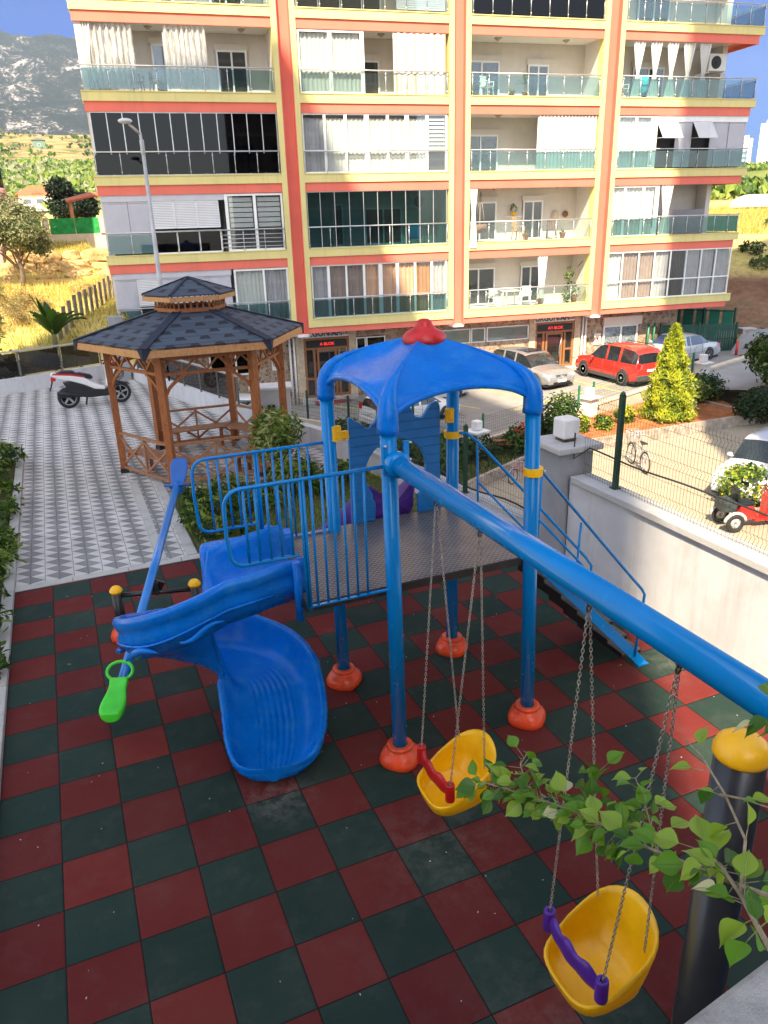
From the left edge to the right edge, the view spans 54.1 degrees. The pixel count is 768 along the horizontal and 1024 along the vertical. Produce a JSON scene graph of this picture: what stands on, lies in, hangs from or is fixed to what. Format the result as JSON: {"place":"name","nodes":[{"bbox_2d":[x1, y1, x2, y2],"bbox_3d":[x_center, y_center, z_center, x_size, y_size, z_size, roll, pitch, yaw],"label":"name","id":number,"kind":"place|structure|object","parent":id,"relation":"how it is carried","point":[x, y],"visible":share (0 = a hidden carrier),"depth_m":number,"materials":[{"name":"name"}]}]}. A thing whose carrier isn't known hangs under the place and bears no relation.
{"place":"outdoors","nodes":[
{"label":"outdoors","id":0,"kind":"place"},
{"bbox_2d":[0,461,15,604],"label":"garden soil","id":1,"kind":"structure","parent":0,"point":[9,477],"depth_m":15.22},
{"bbox_2d":[0,527,22,565],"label":"shrub","id":2,"kind":"object","parent":1,"relation":"on","point":[5,544],"visible":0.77,"depth_m":11.64,"materials":[{"name":"green plant"}]},
{"bbox_2d":[0,451,23,793],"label":"garden kerb","id":3,"kind":"structure","parent":1,"relation":"on","point":[8,602],"depth_m":9.94,"materials":[{"name":"stone"}]},
{"bbox_2d":[0,439,28,468],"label":"shrub","id":4,"kind":"object","parent":1,"relation":"on","point":[8,451],"visible":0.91,"depth_m":15.97,"materials":[{"name":"green plant"}]},
{"bbox_2d":[0,30,89,134],"bbox_3d":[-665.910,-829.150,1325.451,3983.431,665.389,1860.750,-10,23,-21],"label":"mountain","id":5,"kind":"structure","parent":0,"point":[41,85],"depth_m":1693.92,"materials":[{"name":"stone"}]},
{"bbox_2d":[0,379,339,586],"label":"terrace paving","id":6,"kind":"structure","parent":0,"point":[81,513],"depth_m":15.45,"materials":[{"name":"tile"}]},
{"bbox_2d":[50,358,130,407],"bbox_3d":[-8.505,-3.800,21.732,2.204,1.452,0.590,-11,23,-23],"label":"scooter","id":7,"kind":"object","parent":6,"relation":"on","point":[78,385],"visible":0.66,"depth_m":21.63,"materials":[{"name":"plastic"}]},
{"bbox_2d":[15,554,199,591],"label":"kerb","id":8,"kind":"structure","parent":6,"relation":"on","point":[96,574],"depth_m":11.13,"materials":[{"name":"stone"}]},
{"bbox_2d":[130,478,196,559],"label":"paving edge strips","id":9,"kind":"object","parent":6,"relation":"on","point":[186,541],"visible":0.78,"depth_m":13.13,"materials":[{"name":"stone"}]},
{"bbox_2d":[73,276,303,488],"bbox_3d":[-3.866,-2.899,15.681,4.628,3.858,4.171,-10,23,-21],"label":"gazebo","id":10,"kind":"object","parent":6,"relation":"on","point":[219,325],"visible":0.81,"depth_m":14.62,"materials":[{"name":"orange wood"}]},
{"bbox_2d":[248,381,291,417],"bbox_3d":[-2.812,-2.651,18.842,1.060,1.065,0.660,-5,21,-8],"label":"utility cabinet","id":11,"kind":"object","parent":6,"relation":"on","point":[269,393],"visible":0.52,"depth_m":18.51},
{"bbox_2d":[170,458,442,551],"bbox_3d":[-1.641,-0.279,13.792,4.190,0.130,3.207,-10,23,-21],"label":"grass","id":12,"kind":"structure","parent":0,"point":[307,508],"depth_m":13.37,"materials":[{"name":"plant"}]},
{"bbox_2d":[177,498,215,531],"bbox_3d":[-3.186,0.051,12.690,0.626,0.564,0.735,9,24,26],"label":"shrub","id":13,"kind":"object","parent":12,"relation":"on","point":[188,511],"visible":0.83,"depth_m":12.58,"materials":[{"name":"green plant"}]},
{"bbox_2d":[190,511,229,542],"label":"shrub","id":14,"kind":"object","parent":12,"relation":"on","point":[206,525],"visible":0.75,"depth_m":12.07,"materials":[{"name":"green plant"}]},
{"bbox_2d":[195,481,237,514],"bbox_3d":[-2.929,-0.178,13.211,0.766,0.634,0.766,-10,23,-21],"label":"shrub","id":15,"kind":"object","parent":12,"relation":"on","point":[206,497],"visible":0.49,"depth_m":13.17,"materials":[{"name":"green plant"}]},
{"bbox_2d":[248,404,305,491],"bbox_3d":[-1.993,-1.188,13.976,1.134,1.725,1.033,-10,23,-21],"label":"shrub","id":16,"kind":"object","parent":12,"relation":"on","point":[275,433],"visible":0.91,"depth_m":13.66,"materials":[{"name":"green plant"}]},
{"bbox_2d":[265,449,323,493],"bbox_3d":[-1.641,-0.765,14.036,1.170,0.898,0.952,-10,23,-21],"label":"bush","id":17,"kind":"object","parent":12,"relation":"on","point":[286,470],"visible":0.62,"depth_m":13.81,"materials":[{"name":"green plant"}]},
{"bbox_2d":[0,558,767,1023],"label":"rubber floor","id":18,"kind":"structure","parent":0,"point":[162,860],"depth_m":6.27,"materials":[{"name":"rubber"}]},
{"bbox_2d":[99,458,200,722],"bbox_3d":[-2.779,0.749,9.277,1.208,1.587,4.493,1,21,7],"label":"seesaw","id":19,"kind":"object","parent":18,"relation":"on","point":[112,707],"visible":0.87,"depth_m":9.14,"materials":[{"name":"blue paint"}]},
{"bbox_2d":[671,727,767,1023],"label":"capped post","id":20,"kind":"object","parent":18,"relation":"on","point":[739,765],"visible":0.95,"depth_m":2.64,"materials":[{"name":"metal"}]},
{"bbox_2d":[684,960,767,1023],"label":"balcony ledge","id":21,"kind":"object","parent":18,"relation":"on","point":[744,1000],"depth_m":1.17,"materials":[{"name":"paint"}]},
{"bbox_2d":[0,133,767,581],"bbox_3d":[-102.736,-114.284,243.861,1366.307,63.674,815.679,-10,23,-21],"label":"terrain","id":22,"kind":"structure","parent":0,"point":[748,289],"depth_m":45.04,"materials":[{"name":"plant"}]},
{"bbox_2d":[0,283,36,311],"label":"dry shrub","id":23,"kind":"object","parent":22,"relation":"on","point":[21,292],"visible":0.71,"depth_m":32.05,"materials":[{"name":"yellow plant"}]},
{"bbox_2d":[0,190,55,286],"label":"olive tree","id":24,"kind":"object","parent":22,"relation":"on","point":[22,237],"visible":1,"depth_m":37.44,"materials":[{"name":"green plant"}]},
{"bbox_2d":[2,289,55,326],"bbox_3d":[-14.168,-8.125,30.076,2.103,1.557,1.741,-10,23,-21],"label":"dry shrub","id":25,"kind":"object","parent":22,"relation":"on","point":[24,316],"visible":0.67,"depth_m":29.96,"materials":[{"name":"yellow plant"}]},
{"bbox_2d":[15,186,50,212],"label":"white house","id":26,"kind":"structure","parent":22,"relation":"on","point":[34,195],"depth_m":95.83,"materials":[{"name":"tile"}]},
{"bbox_2d":[0,128,92,158],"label":"scrub","id":27,"kind":"object","parent":22,"relation":"on","point":[30,150],"visible":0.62,"depth_m":315.12,"materials":[{"name":"green plant"}]},
{"bbox_2d":[0,155,100,209],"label":"vineyard","id":28,"kind":"object","parent":22,"relation":"on","point":[17,176],"visible":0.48,"depth_m":160.77,"materials":[{"name":"green plant"}]},
{"bbox_2d":[29,294,85,349],"bbox_3d":[-12.071,-7.088,27.995,1.927,2.137,2.333,-10,23,-21],"label":"banana plant","id":29,"kind":"object","parent":22,"relation":"on","point":[52,321],"visible":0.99,"depth_m":27.59,"materials":[{"name":"green plant"}]},
{"bbox_2d":[12,217,106,248],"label":"boundary wall","id":30,"kind":"structure","parent":22,"relation":"on","point":[92,230],"depth_m":50.76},
{"bbox_2d":[0,237,129,359],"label":"dry grass","id":31,"kind":"structure","parent":22,"relation":"on","point":[79,248],"depth_m":34.40,"materials":[{"name":"plant"}]},
{"bbox_2d":[42,174,100,217],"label":"dark tree","id":32,"kind":"object","parent":22,"relation":"on","point":[58,189],"visible":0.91,"depth_m":61.38,"materials":[{"name":"green plant"}]},
{"bbox_2d":[57,275,114,339],"bbox_3d":[-12.531,-6.592,33.362,0.051,7.216,8.458,-2,21,-1],"label":"slat fence","id":33,"kind":"object","parent":22,"relation":"on","point":[69,309],"visible":0.53,"depth_m":31.86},
{"bbox_2d":[455,682,767,967],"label":"leafy branch","id":34,"kind":"object","parent":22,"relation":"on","point":[713,836],"visible":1,"depth_m":1.41,"materials":[{"name":"green plant"}]},
{"bbox_2d":[706,203,767,233],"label":"dry grass","id":35,"kind":"structure","parent":22,"relation":"on","point":[760,211],"depth_m":66.58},
{"bbox_2d":[710,161,767,199],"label":"crop field","id":36,"kind":"structure","parent":22,"relation":"on","point":[747,185],"depth_m":97.05,"materials":[{"name":"plant"}]},
{"bbox_2d":[729,194,767,207],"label":"greenhouse","id":37,"kind":"object","parent":22,"relation":"on","point":[755,200],"visible":0.91,"depth_m":78.61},
{"bbox_2d":[756,120,767,162],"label":"tower block","id":38,"kind":"structure","parent":22,"relation":"on","point":[762,154],"depth_m":568.77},
{"bbox_2d":[0,0,767,163],"label":"sky","id":39,"kind":"structure","parent":0,"point":[32,18],"materials":[{"name":"blue"}]},
{"bbox_2d":[112,318,767,781],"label":"climbing tower","id":40,"kind":"structure","parent":0,"point":[366,542],"depth_m":6.80,"materials":[{"name":"blue paint"}]},
{"bbox_2d":[417,501,495,815],"bbox_3d":[0.545,1.127,5.597,0.579,2.460,0.680,-10,23,-21],"label":"swing","id":41,"kind":"object","parent":40,"relation":"hanging from","point":[443,774],"visible":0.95,"depth_m":5.93,"materials":[{"name":"yellow plastic"}]},
{"bbox_2d":[543,603,681,1016],"bbox_3d":[1.238,1.661,4.064,0.579,2.395,0.690,-10,23,-21],"label":"swing","id":42,"kind":"object","parent":40,"relation":"hanging from","point":[601,947],"visible":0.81,"depth_m":4.42,"materials":[{"name":"yellow plastic"}]},
{"bbox_2d":[399,443,523,482],"bbox_3d":[-1.423,-0.546,23.716,11.690,0.001,17.169,5,22,16],"label":"court garden","id":43,"kind":"object","parent":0,"point":[474,472],"depth_m":26.35,"materials":[{"name":"plant"}]},
{"bbox_2d":[411,423,521,481],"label":"grass","id":44,"kind":"structure","parent":43,"relation":"on","point":[489,464],"depth_m":26.14,"materials":[{"name":"plant"}]},
{"bbox_2d":[459,434,500,461],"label":"shrub","id":45,"kind":"object","parent":43,"relation":"on","point":[485,454],"visible":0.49,"depth_m":26.46,"materials":[{"name":"green plant"}]},
{"bbox_2d":[175,390,767,549],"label":"courtyard","id":46,"kind":"structure","parent":0,"point":[743,431],"depth_m":25.18,"materials":[{"name":"concrete"}]},
{"bbox_2d":[118,118,164,303],"bbox_3d":[-7.771,-6.900,25.617,0.781,11.610,0.326,-14,24,-30],"label":"street lamp","id":47,"kind":"object","parent":46,"relation":"on","point":[128,121],"visible":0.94,"depth_m":24.52,"materials":[{"name":"metal"}]},
{"bbox_2d":[0,315,322,449],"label":"terrace wall","id":48,"kind":"structure","parent":46,"relation":"on","point":[193,396],"depth_m":23.59,"materials":[{"name":"white paint"}]},
{"bbox_2d":[0,343,101,377],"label":"glass railing","id":49,"kind":"object","parent":48,"relation":"on","point":[37,361],"visible":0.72,"depth_m":24.42,"materials":[{"name":"glass"}]},
{"bbox_2d":[136,360,239,403],"bbox_3d":[-6.001,-4.120,22.112,0.116,0.760,7.284,-17,26,-34],"label":"glass railing","id":50,"kind":"object","parent":48,"relation":"on","point":[215,383],"visible":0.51,"depth_m":20.92,"materials":[{"name":"glass"}]},
{"bbox_2d":[292,416,444,444],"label":"parking wall","id":51,"kind":"structure","parent":46,"relation":"on","point":[314,422],"depth_m":31.94,"materials":[{"name":"paint"}]},
{"bbox_2d":[291,390,465,433],"bbox_3d":[-0.555,-3.959,30.180,8.779,1.238,0.173,13,26,34],"label":"fence","id":52,"kind":"object","parent":51,"relation":"on","point":[348,405],"visible":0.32,"depth_m":30.93,"materials":[{"name":"metal"}]},
{"bbox_2d":[336,439,523,527],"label":"garden wall","id":53,"kind":"structure","parent":46,"relation":"on","point":[342,453],"depth_m":12.57,"materials":[{"name":"white paint"}]},
{"bbox_2d":[334,389,523,517],"bbox_3d":[0.601,-1.318,13.592,0.136,1.184,6.558,-13,24,-28],"label":"fence","id":54,"kind":"object","parent":53,"relation":"on","point":[465,462],"visible":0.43,"depth_m":12.35,"materials":[{"name":"green metal"}]},
{"bbox_2d":[539,415,603,554],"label":"gate pillar","id":55,"kind":"structure","parent":46,"relation":"on","point":[559,463],"depth_m":10.36,"materials":[{"name":"grey paint"}]},
{"bbox_2d":[577,387,601,417],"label":"lamp pillar","id":56,"kind":"structure","parent":46,"relation":"on","point":[585,398],"depth_m":30.77,"materials":[{"name":"white paint"}]},
{"bbox_2d":[468,399,755,488],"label":"planter kerb","id":57,"kind":"structure","parent":46,"relation":"on","point":[725,422],"depth_m":28.80,"materials":[{"name":"brown stone"}]},
{"bbox_2d":[488,397,739,444],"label":"bed soil","id":58,"kind":"structure","parent":57,"relation":"in","point":[708,411],"depth_m":30.17,"materials":[{"name":"soil"}]},
{"bbox_2d":[493,432,524,455],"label":"shrub","id":59,"kind":"object","parent":58,"relation":"on","point":[519,447],"visible":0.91,"depth_m":27.00,"materials":[{"name":"green plant"}]},
{"bbox_2d":[540,390,582,435],"bbox_3d":[6.497,-3.575,28.444,2.154,2.013,1.896,-10,23,-21],"label":"round shrub","id":60,"kind":"object","parent":58,"relation":"on","point":[547,424],"visible":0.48,"depth_m":27.95,"materials":[{"name":"green plant"}]},
{"bbox_2d":[636,322,698,423],"bbox_3d":[11.320,-5.466,29.781,2.433,4.079,2.563,-10,23,-21],"label":"golden conifer","id":61,"kind":"object","parent":58,"relation":"on","point":[665,397],"visible":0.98,"depth_m":29.34,"materials":[{"name":"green plant"}]},
{"bbox_2d":[680,374,713,411],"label":"round shrub","id":62,"kind":"object","parent":58,"relation":"on","point":[699,386],"visible":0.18,"depth_m":30.79,"materials":[{"name":"green plant"}]},
{"bbox_2d":[687,369,729,402],"bbox_3d":[13.783,-5.410,32.630,2.636,1.552,1.519,-10,23,-21],"label":"dark hedge","id":63,"kind":"object","parent":58,"relation":"on","point":[714,381],"visible":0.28,"depth_m":32.38,"materials":[{"name":"green plant"}]},
{"bbox_2d":[565,473,767,677],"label":"retaining wall","id":64,"kind":"structure","parent":46,"relation":"on","point":[706,584],"depth_m":8.64,"materials":[{"name":"white paint"}]},
{"bbox_2d":[583,391,767,556],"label":"fence","id":65,"kind":"object","parent":64,"relation":"on","point":[621,408],"visible":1,"depth_m":8.84,"materials":[{"name":"green metal"}]},
{"bbox_2d":[573,433,767,516],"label":"hose","id":66,"kind":"object","parent":65,"relation":"attached to","point":[730,501],"visible":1,"depth_m":8.61,"materials":[{"name":"rubber"}]},
{"bbox_2d":[710,477,767,532],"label":"tricycle","id":67,"kind":"object","parent":46,"relation":"on","point":[737,516],"visible":0.82,"depth_m":20.21,"materials":[{"name":"metal"}]},
{"bbox_2d":[711,462,767,503],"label":"yellow bush","id":68,"kind":"object","parent":67,"relation":"in","point":[742,476],"visible":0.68,"depth_m":21.55,"materials":[{"name":"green plant"}]},
{"bbox_2d":[711,427,767,503],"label":"white car","id":69,"kind":"object","parent":46,"relation":"on","point":[760,436],"visible":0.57,"depth_m":22.68,"materials":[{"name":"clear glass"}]},
{"bbox_2d":[730,385,767,423],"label":"dark hedge","id":70,"kind":"object","parent":46,"relation":"on","point":[753,401],"visible":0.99,"depth_m":29.93,"materials":[{"name":"green plant"}]},
{"bbox_2d":[291,331,742,437],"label":"parking lot","id":71,"kind":"structure","parent":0,"point":[488,403],"depth_m":34.17,"materials":[{"name":"concrete"}]},
{"bbox_2d":[359,396,459,423],"bbox_3d":[1.107,-4.445,31.626,4.180,1.530,2.140,-14,24,-28],"label":"white hatchback","id":72,"kind":"object","parent":71,"relation":"on","point":[421,406],"visible":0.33,"depth_m":30.95,"materials":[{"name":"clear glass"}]},
{"bbox_2d":[67,0,767,404],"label":"apartment building","id":73,"kind":"structure","parent":71,"relation":"on","point":[327,172],"depth_m":33.44,"materials":[{"name":"beige paint"}]},
{"bbox_2d":[148,37,169,90],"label":"balcony door","id":74,"kind":"structure","parent":73,"relation":"in","point":[156,43],"depth_m":30.36,"materials":[{"name":"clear glass"}]},
{"bbox_2d":[89,112,279,175],"bbox_3d":[-7.876,-14.838,30.344,7.250,2.280,0.066,-7,22,-14],"label":"window","id":75,"kind":"structure","parent":73,"relation":"in","point":[161,131],"depth_m":30.19,"materials":[{"name":"glass"}]},
{"bbox_2d":[156,229,222,253],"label":"window","id":76,"kind":"structure","parent":73,"relation":"in","point":[211,241],"depth_m":31.57,"materials":[{"name":"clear glass"}]},
{"bbox_2d":[213,43,249,91],"bbox_3d":[-6.279,-18.266,31.202,1.370,1.970,0.110,-7,22,-14],"label":"balcony door","id":77,"kind":"structure","parent":73,"relation":"in","point":[229,55],"depth_m":31.16,"materials":[{"name":"clear glass"}]},
{"bbox_2d":[224,193,285,251],"bbox_3d":[-5.467,-12.322,31.999,2.430,2.260,0.066,-7,22,-14],"label":"window","id":78,"kind":"structure","parent":73,"relation":"in","point":[253,195],"depth_m":31.91,"materials":[{"name":"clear glass"}]},
{"bbox_2d":[233,267,290,319],"bbox_3d":[-5.343,-9.553,33.150,2.350,2.260,0.198,-7,22,-14],"label":"window","id":79,"kind":"structure","parent":73,"relation":"in","point":[259,284],"depth_m":33.13,"materials":[{"name":"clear glass"}]},
{"bbox_2d":[303,336,350,397],"bbox_3d":[-2.776,-7.042,36.317,2.180,2.810,0.928,-7,22,-14],"label":"entrance door","id":80,"kind":"structure","parent":73,"relation":"in","point":[318,351],"depth_m":36.02,"materials":[{"name":"brown wood"}]},
{"bbox_2d":[296,29,364,93],"bbox_3d":[-2.156,-18.392,30.799,2.750,2.260,0.198,-7,22,-14],"label":"window","id":81,"kind":"structure","parent":73,"relation":"in","point":[338,49],"depth_m":30.81,"materials":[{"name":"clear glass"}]},
{"bbox_2d":[295,0,380,9],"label":"window","id":82,"kind":"structure","parent":73,"relation":"in","point":[351,4],"depth_m":30.16,"materials":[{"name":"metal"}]},
{"bbox_2d":[364,54,380,93],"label":"balcony door","id":83,"kind":"structure","parent":73,"relation":"in","point":[371,62],"depth_m":32.70,"materials":[{"name":"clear glass"}]},
{"bbox_2d":[301,113,446,172],"bbox_3d":[-0.327,-15.834,32.337,6.410,2.280,0.198,-7,22,-14],"label":"window","id":84,"kind":"structure","parent":73,"relation":"in","point":[366,133],"depth_m":32.26,"materials":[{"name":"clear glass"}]},
{"bbox_2d":[306,189,446,247],"bbox_3d":[-0.229,-13.013,33.354,6.380,2.280,0.066,-7,22,-14],"label":"window","id":85,"kind":"structure","parent":73,"relation":"in","point":[329,208],"depth_m":33.32,"materials":[{"name":"glass"}]},
{"bbox_2d":[311,260,446,317],"bbox_3d":[-0.152,-10.238,34.492,6.400,2.280,0.198,-7,22,-14],"label":"window","id":86,"kind":"structure","parent":73,"relation":"in","point":[364,279],"depth_m":34.49,"materials":[{"name":"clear glass"}]},
{"bbox_2d":[468,263,496,305],"bbox_3d":[4.648,-11.244,37.160,1.870,1.970,0.110,-7,22,-14],"label":"balcony door","id":87,"kind":"structure","parent":73,"relation":"in","point":[481,275],"depth_m":37.20,"materials":[{"name":"clear glass"}]},
{"bbox_2d":[469,197,497,240],"bbox_3d":[4.569,-14.042,36.082,1.850,1.970,0.110,-7,22,-14],"label":"balcony door","id":88,"kind":"structure","parent":73,"relation":"in","point":[489,203],"depth_m":36.13,"materials":[{"name":"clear glass"}]},
{"bbox_2d":[470,129,499,170],"bbox_3d":[4.479,-16.781,35.029,1.870,1.840,0.110,-7,22,-14],"label":"balcony door","id":89,"kind":"structure","parent":73,"relation":"in","point":[479,138],"depth_m":35.06,"materials":[{"name":"clear glass"}]},
{"bbox_2d":[471,55,501,94],"bbox_3d":[4.395,-19.570,33.956,1.870,1.820,0.110,-7,22,-14],"label":"balcony door","id":90,"kind":"structure","parent":73,"relation":"in","point":[479,63],"depth_m":33.92,"materials":[{"name":"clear glass"}]},
{"bbox_2d":[486,324,528,341],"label":"window","id":91,"kind":"structure","parent":73,"relation":"in","point":[514,332],"depth_m":37.97,"materials":[{"name":"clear glass"}]},
{"bbox_2d":[519,261,538,301],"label":"balcony door","id":92,"kind":"structure","parent":73,"relation":"in","point":[529,276],"depth_m":37.78,"materials":[{"name":"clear glass"}]},
{"bbox_2d":[521,195,544,238],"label":"balcony door","id":93,"kind":"structure","parent":73,"relation":"in","point":[532,208],"depth_m":36.73,"materials":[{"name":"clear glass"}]},
{"bbox_2d":[526,59,550,95],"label":"balcony door","id":94,"kind":"structure","parent":73,"relation":"in","point":[536,86],"depth_m":34.61,"materials":[{"name":"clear glass"}]},
{"bbox_2d":[535,320,573,365],"bbox_3d":[8.694,-8.752,39.159,2.180,2.310,0.928,-7,22,-14],"label":"entrance door","id":95,"kind":"structure","parent":73,"relation":"in","point":[550,337],"depth_m":38.98,"materials":[{"name":"brown wood"}]},
{"bbox_2d":[602,324,637,344],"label":"window","id":96,"kind":"structure","parent":73,"relation":"in","point":[618,333],"depth_m":39.72,"materials":[{"name":"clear glass"}]},
{"bbox_2d":[611,185,659,236],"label":"window","id":97,"kind":"structure","parent":73,"relation":"in","point":[631,197],"depth_m":36.61,"materials":[{"name":"white glass"}]},
{"bbox_2d":[616,116,658,168],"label":"window","id":98,"kind":"structure","parent":73,"relation":"in","point":[644,130],"depth_m":35.47,"materials":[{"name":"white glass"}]},
{"bbox_2d":[631,62,666,97],"bbox_3d":[12.640,-20.584,36.081,1.820,1.720,0.110,-7,22,-14],"label":"balcony door","id":99,"kind":"structure","parent":73,"relation":"in","point":[646,67],"depth_m":35.95,"materials":[{"name":"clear glass"}]},
{"bbox_2d":[636,0,670,21],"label":"balcony door","id":100,"kind":"structure","parent":73,"relation":"in","point":[652,9],"depth_m":35.04,"materials":[{"name":"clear glass"}]},
{"bbox_2d":[606,247,731,300],"bbox_3d":[14.395,-12.095,38.171,7.200,2.280,0.198,-7,22,-14],"label":"window","id":101,"kind":"structure","parent":73,"relation":"in","point":[628,260],"depth_m":38.20,"materials":[{"name":"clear glass"}]},
{"bbox_2d":[493,346,574,387],"bbox_3d":[7.130,-7.078,36.583,2.240,1.583,4.580,-13,24,-26],"label":"silver car","id":102,"kind":"object","parent":71,"relation":"on","point":[546,368],"visible":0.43,"depth_m":35.56,"materials":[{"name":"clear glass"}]},
{"bbox_2d":[486,355,748,448],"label":"parking wall","id":103,"kind":"structure","parent":71,"relation":"on","point":[633,397],"depth_m":32.66,"materials":[{"name":"paint"}]},
{"bbox_2d":[575,340,661,385],"bbox_3d":[11.154,-7.215,35.828,2.190,1.791,4.630,-10,23,-21],"label":"red car","id":104,"kind":"object","parent":71,"relation":"on","point":[615,360],"visible":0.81,"depth_m":34.55,"materials":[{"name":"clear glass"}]},
{"bbox_2d":[648,332,720,360],"bbox_3d":[14.845,-8.327,38.254,4.980,1.480,2.210,-13,24,-27],"label":"silver sedan","id":105,"kind":"object","parent":71,"relation":"on","point":[697,344],"visible":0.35,"depth_m":37.91,"materials":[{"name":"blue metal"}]},
{"bbox_2d":[659,322,738,350],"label":"sliding gate","id":106,"kind":"structure","parent":71,"relation":"on","point":[698,329],"depth_m":39.85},
{"bbox_2d":[677,307,736,335],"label":"screen fence","id":107,"kind":"object","parent":71,"relation":"on","point":[728,317],"visible":0.16,"depth_m":41.53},
{"bbox_2d":[697,329,767,389],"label":"road","id":108,"kind":"structure","parent":0,"point":[738,376],"depth_m":35.33,"materials":[{"name":"asphalt"}]},
{"bbox_2d":[739,332,767,386],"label":"dark tree","id":109,"kind":"object","parent":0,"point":[758,348],"visible":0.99,"depth_m":31.17,"materials":[{"name":"green plant"}]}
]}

